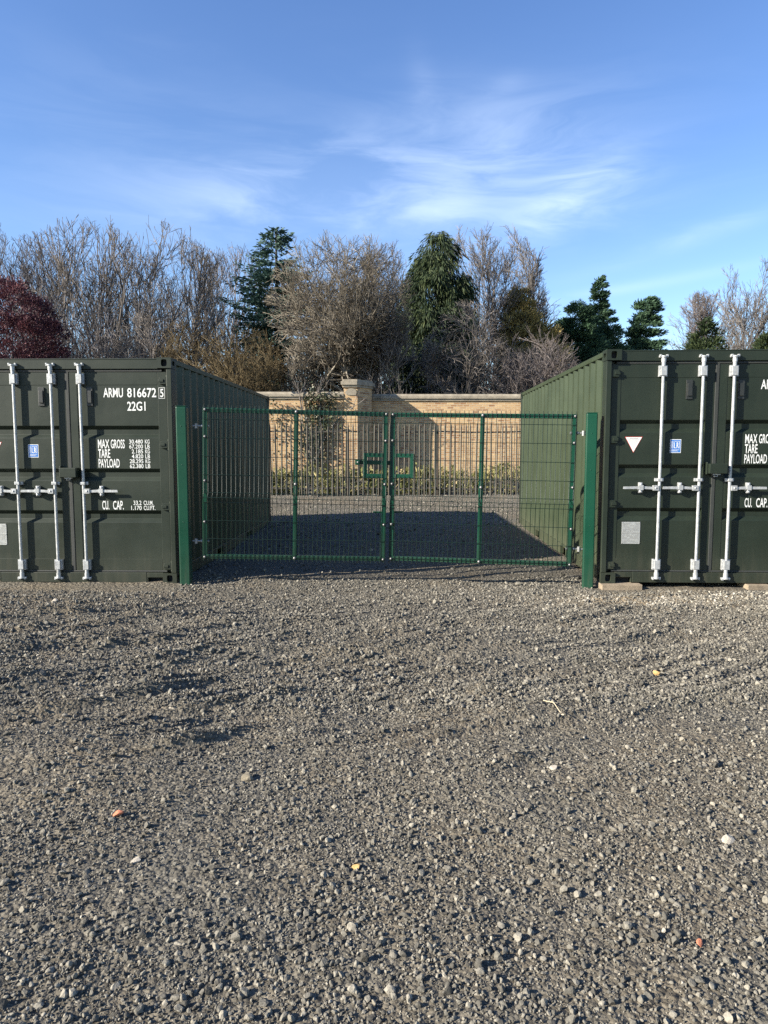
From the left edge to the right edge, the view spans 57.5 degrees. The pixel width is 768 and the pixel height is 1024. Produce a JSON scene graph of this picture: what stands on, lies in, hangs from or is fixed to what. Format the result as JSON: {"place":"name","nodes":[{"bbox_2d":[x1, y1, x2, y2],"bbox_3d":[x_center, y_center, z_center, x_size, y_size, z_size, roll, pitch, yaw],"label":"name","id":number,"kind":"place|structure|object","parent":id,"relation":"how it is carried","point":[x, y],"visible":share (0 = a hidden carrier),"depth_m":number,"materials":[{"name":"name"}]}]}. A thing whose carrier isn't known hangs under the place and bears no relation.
{"place":"outdoors","nodes":[
{"label":"outdoors","id":0,"kind":"place"},
{"bbox_2d":[0,477,767,1023],"bbox_3d":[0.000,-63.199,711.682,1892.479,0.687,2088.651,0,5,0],"label":"ground","id":1,"kind":"structure","parent":0,"point":[166,879],"depth_m":3.19,"materials":[{"name":"grey gravel"}]},
{"bbox_2d":[0,233,48,356],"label":"bare tree","id":2,"kind":"object","parent":1,"relation":"on","point":[5,244],"visible":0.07,"depth_m":39.16,"materials":[{"name":"brown plant"}]},
{"bbox_2d":[0,274,74,358],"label":"purple tree","id":3,"kind":"object","parent":1,"relation":"on","point":[30,321],"visible":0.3,"depth_m":28.01,"materials":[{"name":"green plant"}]},
{"bbox_2d":[0,231,87,355],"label":"bare tree","id":4,"kind":"object","parent":1,"relation":"on","point":[29,279],"visible":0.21,"depth_m":35.12,"materials":[{"name":"brown plant"}]},
{"bbox_2d":[25,293,133,358],"bbox_3d":[-13.644,-5.481,31.624,4.952,8.455,4.863,0,5,0],"label":"bare shrub","id":5,"kind":"object","parent":1,"relation":"on","point":[76,356],"visible":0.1,"depth_m":31.65,"materials":[{"name":"brown plant"}]},
{"bbox_2d":[14,215,159,358],"bbox_3d":[-14.839,-8.145,35.438,7.031,13.342,6.998,0,5,0],"label":"bare tree","id":6,"kind":"object","parent":1,"relation":"on","point":[58,262],"visible":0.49,"depth_m":34.43,"materials":[{"name":"brown plant"}]},
{"bbox_2d":[113,810,123,816],"bbox_3d":[-1.126,1.275,2.963,0.045,0.022,0.025,-15,25,-21],"label":"brick fragment","id":7,"kind":"object","parent":1,"relation":"on","point":[118,812],"visible":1,"depth_m":2.96,"materials":[{"name":"orange brick"}]},
{"bbox_2d":[73,237,178,357],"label":"bare tree","id":8,"kind":"object","parent":1,"relation":"on","point":[81,331],"visible":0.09,"depth_m":42.25,"materials":[{"name":"brown plant"}]},
{"bbox_2d":[0,357,270,582],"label":"shipping container","id":9,"kind":"object","parent":1,"relation":"on","point":[88,473],"visible":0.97,"depth_m":8.13,"materials":[{"name":"metal"}]},
{"bbox_2d":[0,372,72,569],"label":"door","id":10,"kind":"structure","parent":9,"relation":"in","point":[32,395],"depth_m":8.12,"materials":[{"name":"paint"}]},
{"bbox_2d":[69,372,171,571],"bbox_3d":[-3.025,-0.454,8.097,1.157,2.296,0.085,0,5,1],"label":"door","id":11,"kind":"structure","parent":9,"relation":"in","point":[125,423],"depth_m":8.09,"materials":[{"name":"paint"}]},
{"bbox_2d":[130,857,140,863],"bbox_3d":[-0.948,1.328,2.671,0.039,0.012,0.026,-13,23,-16],"label":"pale stone","id":12,"kind":"object","parent":1,"relation":"on","point":[136,860],"visible":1,"depth_m":2.67,"materials":[{"name":"white stone"}]},
{"bbox_2d":[96,296,194,366],"bbox_3d":[-10.407,-5.323,30.676,4.417,8.160,4.453,0,5,0],"label":"bare shrub","id":13,"kind":"object","parent":1,"relation":"on","point":[137,339],"visible":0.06,"depth_m":30.38,"materials":[{"name":"brown plant"}]},
{"bbox_2d":[94,215,225,372],"bbox_3d":[-11.778,-8.557,37.391,6.755,13.820,7.075,0,5,0],"label":"bare tree","id":14,"kind":"object","parent":1,"relation":"on","point":[191,265],"visible":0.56,"depth_m":36.73,"materials":[{"name":"brown plant"}]},
{"bbox_2d":[176,406,192,584],"bbox_3d":[-2.282,-0.052,8.007,0.122,2.298,0.125,0,5,-2],"label":"gate post","id":15,"kind":"object","parent":1,"relation":"on","point":[183,483],"visible":0.9,"depth_m":7.95,"materials":[{"name":"green metal"}]},
{"bbox_2d":[192,405,389,562],"bbox_3d":[-1.036,-0.310,8.064,2.307,1.779,0.142,1,5,-3],"label":"gate leaf","id":16,"kind":"object","parent":15,"relation":"attached to","point":[294,556],"visible":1,"depth_m":8.04,"materials":[{"name":"green metal"}]},
{"bbox_2d":[151,315,243,385],"bbox_3d":[-7.565,-4.717,28.726,4.497,7.012,4.489,0,5,0],"label":"bare shrub","id":17,"kind":"object","parent":1,"relation":"on","point":[174,352],"visible":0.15,"depth_m":28.18,"materials":[{"name":"brown plant"}]},
{"bbox_2d":[147,242,251,373],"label":"bare tree","id":18,"kind":"object","parent":1,"relation":"on","point":[216,261],"visible":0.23,"depth_m":40.48,"materials":[{"name":"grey plant"}]},
{"bbox_2d":[177,242,274,374],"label":"bare tree","id":19,"kind":"object","parent":1,"relation":"on","point":[226,261],"visible":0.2,"depth_m":44.97,"materials":[{"name":"brown plant"}]},
{"bbox_2d":[241,772,253,781],"bbox_3d":[-0.654,1.277,3.357,0.057,0.046,0.044,-11,19,1],"label":"grey stone","id":20,"kind":"object","parent":1,"relation":"on","point":[246,777],"visible":0.98,"depth_m":3.34,"materials":[{"name":"grey stone"}]},
{"bbox_2d":[207,323,289,391],"bbox_3d":[-5.359,-4.340,27.673,3.497,6.256,3.900,0,5,0],"label":"bare shrub","id":21,"kind":"object","parent":1,"relation":"on","point":[260,379],"visible":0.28,"depth_m":26.97,"materials":[{"name":"brown plant"}]},
{"bbox_2d":[0,223,498,386],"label":"woodland","id":22,"kind":"object","parent":1,"relation":"on","point":[6,260],"visible":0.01,"depth_m":62.09,"materials":[{"name":"brown plant"}]},
{"bbox_2d":[208,226,331,391],"bbox_3d":[-5.595,-8.744,38.987,10.507,14.042,10.425,0,5,0],"label":"spruce tree","id":23,"kind":"object","parent":1,"relation":"on","point":[261,275],"visible":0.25,"depth_m":38.33,"materials":[{"name":"green plant"}]},
{"bbox_2d":[280,338,329,391],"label":"bare tree","id":24,"kind":"object","parent":1,"relation":"on","point":[293,368],"visible":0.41,"depth_m":27.18,"materials":[{"name":"brown plant"}]},
{"bbox_2d":[264,229,416,393],"bbox_3d":[-1.806,-6.207,28.454,6.441,10.212,6.410,0,5,0],"label":"bare tree","id":25,"kind":"object","parent":1,"relation":"on","point":[346,324],"visible":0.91,"depth_m":27.06,"materials":[{"name":"brown plant"}]},
{"bbox_2d":[352,864,359,869],"bbox_3d":[-0.108,1.345,2.657,0.036,0.015,0.029,-11,19,1],"label":"ochre stone","id":26,"kind":"object","parent":1,"relation":"on","point":[354,866],"visible":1,"depth_m":2.65,"materials":[{"name":"yellow stone"}]},
{"bbox_2d":[353,240,408,342],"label":"bare tree","id":27,"kind":"object","parent":1,"relation":"on","point":[397,253],"visible":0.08,"depth_m":41.00,"materials":[{"name":"plant"}]},
{"bbox_2d":[193,494,581,585],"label":"yard gravel","id":28,"kind":"structure","parent":1,"relation":"on","point":[379,534],"depth_m":11.98,"materials":[{"name":"grey gravel"}]},
{"bbox_2d":[353,311,421,393],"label":"bare tree","id":29,"kind":"object","parent":1,"relation":"on","point":[399,363],"visible":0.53,"depth_m":27.41,"materials":[{"name":"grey plant"}]},
{"bbox_2d":[257,379,520,477],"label":"brick wall","id":30,"kind":"structure","parent":1,"relation":"on","point":[458,403],"depth_m":24.75,"materials":[{"name":"stone"}]},
{"bbox_2d":[269,375,367,478],"bbox_3d":[-2.265,-2.538,23.676,3.438,4.164,0.329,0,5,0],"label":"ivy vine","id":31,"kind":"object","parent":30,"relation":"attached to","point":[317,399],"visible":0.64,"depth_m":23.68,"materials":[{"name":"green plant"}]},
{"bbox_2d":[269,422,518,495],"bbox_3d":[0.255,-1.458,21.512,13.850,2.619,0.188,0,5,0],"label":"palisade fence","id":32,"kind":"object","parent":1,"relation":"on","point":[437,465],"visible":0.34,"depth_m":21.46,"materials":[{"name":"metal"}]},
{"bbox_2d":[270,460,519,495],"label":"weeds","id":33,"kind":"object","parent":1,"relation":"on","point":[401,479],"visible":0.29,"depth_m":22.84,"materials":[{"name":"plant"}]},
{"bbox_2d":[381,338,492,393],"bbox_3d":[2.559,-4.620,32.827,7.640,6.845,7.359,0,5,0],"label":"bush","id":34,"kind":"object","parent":1,"relation":"on","point":[406,370],"visible":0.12,"depth_m":31.48,"materials":[{"name":"brown plant"}]},
{"bbox_2d":[386,231,489,393],"bbox_3d":[2.746,-7.753,35.475,6.240,12.582,5.762,0,5,0],"label":"cypress tree","id":35,"kind":"object","parent":1,"relation":"on","point":[433,270],"visible":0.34,"depth_m":34.10,"materials":[{"name":"green plant"}]},
{"bbox_2d":[418,299,512,393],"bbox_3d":[3.292,-4.929,28.572,4.225,7.499,4.060,0,5,0],"label":"bare shrub","id":36,"kind":"object","parent":1,"relation":"on","point":[431,370],"visible":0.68,"depth_m":28.00,"materials":[{"name":"grey plant"}]},
{"bbox_2d":[450,222,552,393],"bbox_3d":[5.912,-8.930,39.145,6.833,14.194,6.716,-5,7,-44],"label":"bare tree","id":37,"kind":"object","parent":1,"relation":"on","point":[481,271],"visible":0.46,"depth_m":37.79,"materials":[{"name":"brown plant"}]},
{"bbox_2d":[489,286,549,393],"bbox_3d":[7.413,-6.851,37.559,4.189,10.373,4.147,0,5,0],"label":"brown evergreen","id":38,"kind":"object","parent":1,"relation":"on","point":[516,315],"visible":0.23,"depth_m":36.73,"materials":[{"name":"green plant"}]},
{"bbox_2d":[467,324,579,393],"bbox_3d":[5.737,-4.433,28.794,5.010,6.467,4.993,0,5,0],"label":"bare tree","id":39,"kind":"object","parent":1,"relation":"on","point":[519,379],"visible":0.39,"depth_m":27.89,"materials":[{"name":"plant"}]},
{"bbox_2d":[519,292,560,330],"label":"bare tree","id":40,"kind":"object","parent":1,"relation":"on","point":[550,310],"visible":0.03,"depth_m":43.57,"materials":[{"name":"brown plant"}]},
{"bbox_2d":[528,319,574,377],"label":"brown evergreen","id":41,"kind":"object","parent":1,"relation":"on","point":[555,328],"visible":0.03,"depth_m":36.80,"materials":[{"name":"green plant"}]},
{"bbox_2d":[549,765,556,769],"bbox_3d":[0.825,1.253,3.420,0.044,0.023,0.040,-10,14,29],"label":"pale stone","id":42,"kind":"object","parent":1,"relation":"on","point":[552,767],"visible":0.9,"depth_m":3.42,"materials":[{"name":"white stone"}]},
{"bbox_2d":[555,299,613,365],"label":"dark pine","id":43,"kind":"object","parent":1,"relation":"on","point":[586,337],"visible":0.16,"depth_m":38.52,"materials":[{"name":"green plant"}]},
{"bbox_2d":[582,412,597,588],"bbox_3d":[2.315,-0.001,7.891,0.122,2.218,0.125,1,5,12],"label":"gate post","id":44,"kind":"object","parent":1,"relation":"on","point":[589,497],"visible":0.82,"depth_m":7.82,"materials":[{"name":"green metal"}]},
{"bbox_2d":[389,410,585,568],"bbox_3d":[1.165,-0.266,8.024,2.217,1.772,0.142,1,5,7],"label":"gate leaf","id":45,"kind":"object","parent":44,"relation":"attached to","point":[569,548],"visible":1,"depth_m":8.00,"materials":[{"name":"green metal"}]},
{"bbox_2d":[588,274,616,324],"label":"dark pine","id":46,"kind":"object","parent":1,"relation":"on","point":[602,310],"visible":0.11,"depth_m":40.75,"materials":[{"name":"green plant"}]},
{"bbox_2d":[597,317,633,349],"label":"dark pine","id":47,"kind":"object","parent":1,"relation":"on","point":[612,331],"visible":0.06,"depth_m":39.80,"materials":[{"name":"green plant"}]},
{"bbox_2d":[596,581,641,589],"bbox_3d":[2.655,0.836,7.918,0.450,0.070,0.240,0,5,0],"label":"timber packer","id":48,"kind":"object","parent":1,"relation":"on","point":[618,585],"visible":0.91,"depth_m":7.80,"materials":[{"name":"beige wood"}]},
{"bbox_2d":[518,349,767,582],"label":"shipping container","id":49,"kind":"object","parent":1,"relation":"on","point":[682,471],"visible":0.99,"depth_m":7.81,"materials":[{"name":"metal"}]},
{"bbox_2d":[606,364,715,570],"bbox_3d":[3.056,-0.482,7.799,1.157,2.296,0.085,0,5,2],"label":"door","id":50,"kind":"structure","parent":49,"relation":"in","point":[635,388],"depth_m":7.80,"materials":[{"name":"paint"}]},
{"bbox_2d":[711,364,767,570],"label":"door","id":51,"kind":"structure","parent":49,"relation":"in","point":[748,528],"depth_m":7.77,"materials":[{"name":"paint"}]},
{"bbox_2d":[624,295,669,349],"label":"dark pine","id":52,"kind":"object","parent":1,"relation":"on","point":[639,332],"visible":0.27,"depth_m":40.73,"materials":[{"name":"green plant"}]},
{"bbox_2d":[696,938,702,946],"bbox_3d":[1.014,1.386,2.251,0.022,0.016,0.032,16,22,16],"label":"brick fragment","id":53,"kind":"object","parent":1,"relation":"on","point":[699,942],"visible":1,"depth_m":2.25,"materials":[{"name":"orange brick"}]},
{"bbox_2d":[666,289,739,349],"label":"bare tree","id":54,"kind":"object","parent":1,"relation":"on","point":[706,307],"visible":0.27,"depth_m":44.25,"materials":[{"name":"plant"}]},
{"bbox_2d":[679,316,730,349],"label":"round evergreen","id":55,"kind":"object","parent":1,"relation":"on","point":[695,341],"visible":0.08,"depth_m":37.05,"materials":[{"name":"green plant"}]},
{"bbox_2d":[721,834,734,843],"bbox_3d":[1.382,1.312,2.807,0.059,0.021,0.040,-16,26,-27],"label":"pale stone","id":56,"kind":"object","parent":1,"relation":"on","point":[727,839],"visible":1,"depth_m":2.80,"materials":[{"name":"white stone"}]},
{"bbox_2d":[689,257,767,349],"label":"bare tree","id":57,"kind":"object","parent":1,"relation":"on","point":[739,320],"visible":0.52,"depth_m":41.09,"materials":[{"name":"grey plant"}]},
{"bbox_2d":[737,583,767,589],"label":"timber packer","id":58,"kind":"object","parent":1,"relation":"on","point":[755,586],"visible":0.56,"depth_m":7.79,"materials":[{"name":"beige wood"}]},
{"bbox_2d":[750,332,767,348],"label":"round evergreen","id":59,"kind":"object","parent":1,"relation":"on","point":[761,341],"visible":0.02,"depth_m":35.26,"materials":[{"name":"green plant"}]},
{"bbox_2d":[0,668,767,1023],"bbox_3d":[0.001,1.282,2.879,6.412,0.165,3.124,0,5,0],"label":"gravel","id":60,"kind":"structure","parent":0,"point":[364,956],"depth_m":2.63,"materials":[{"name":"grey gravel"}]},
{"bbox_2d":[0,574,767,714],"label":"loose gravel","id":61,"kind":"structure","parent":0,"point":[693,679],"depth_m":5.51,"materials":[{"name":"grey gravel"}]},
{"bbox_2d":[0,0,767,383],"label":"sky","id":62,"kind":"structure","parent":0,"point":[626,139],"materials":[{"name":"blue"}]}
]}

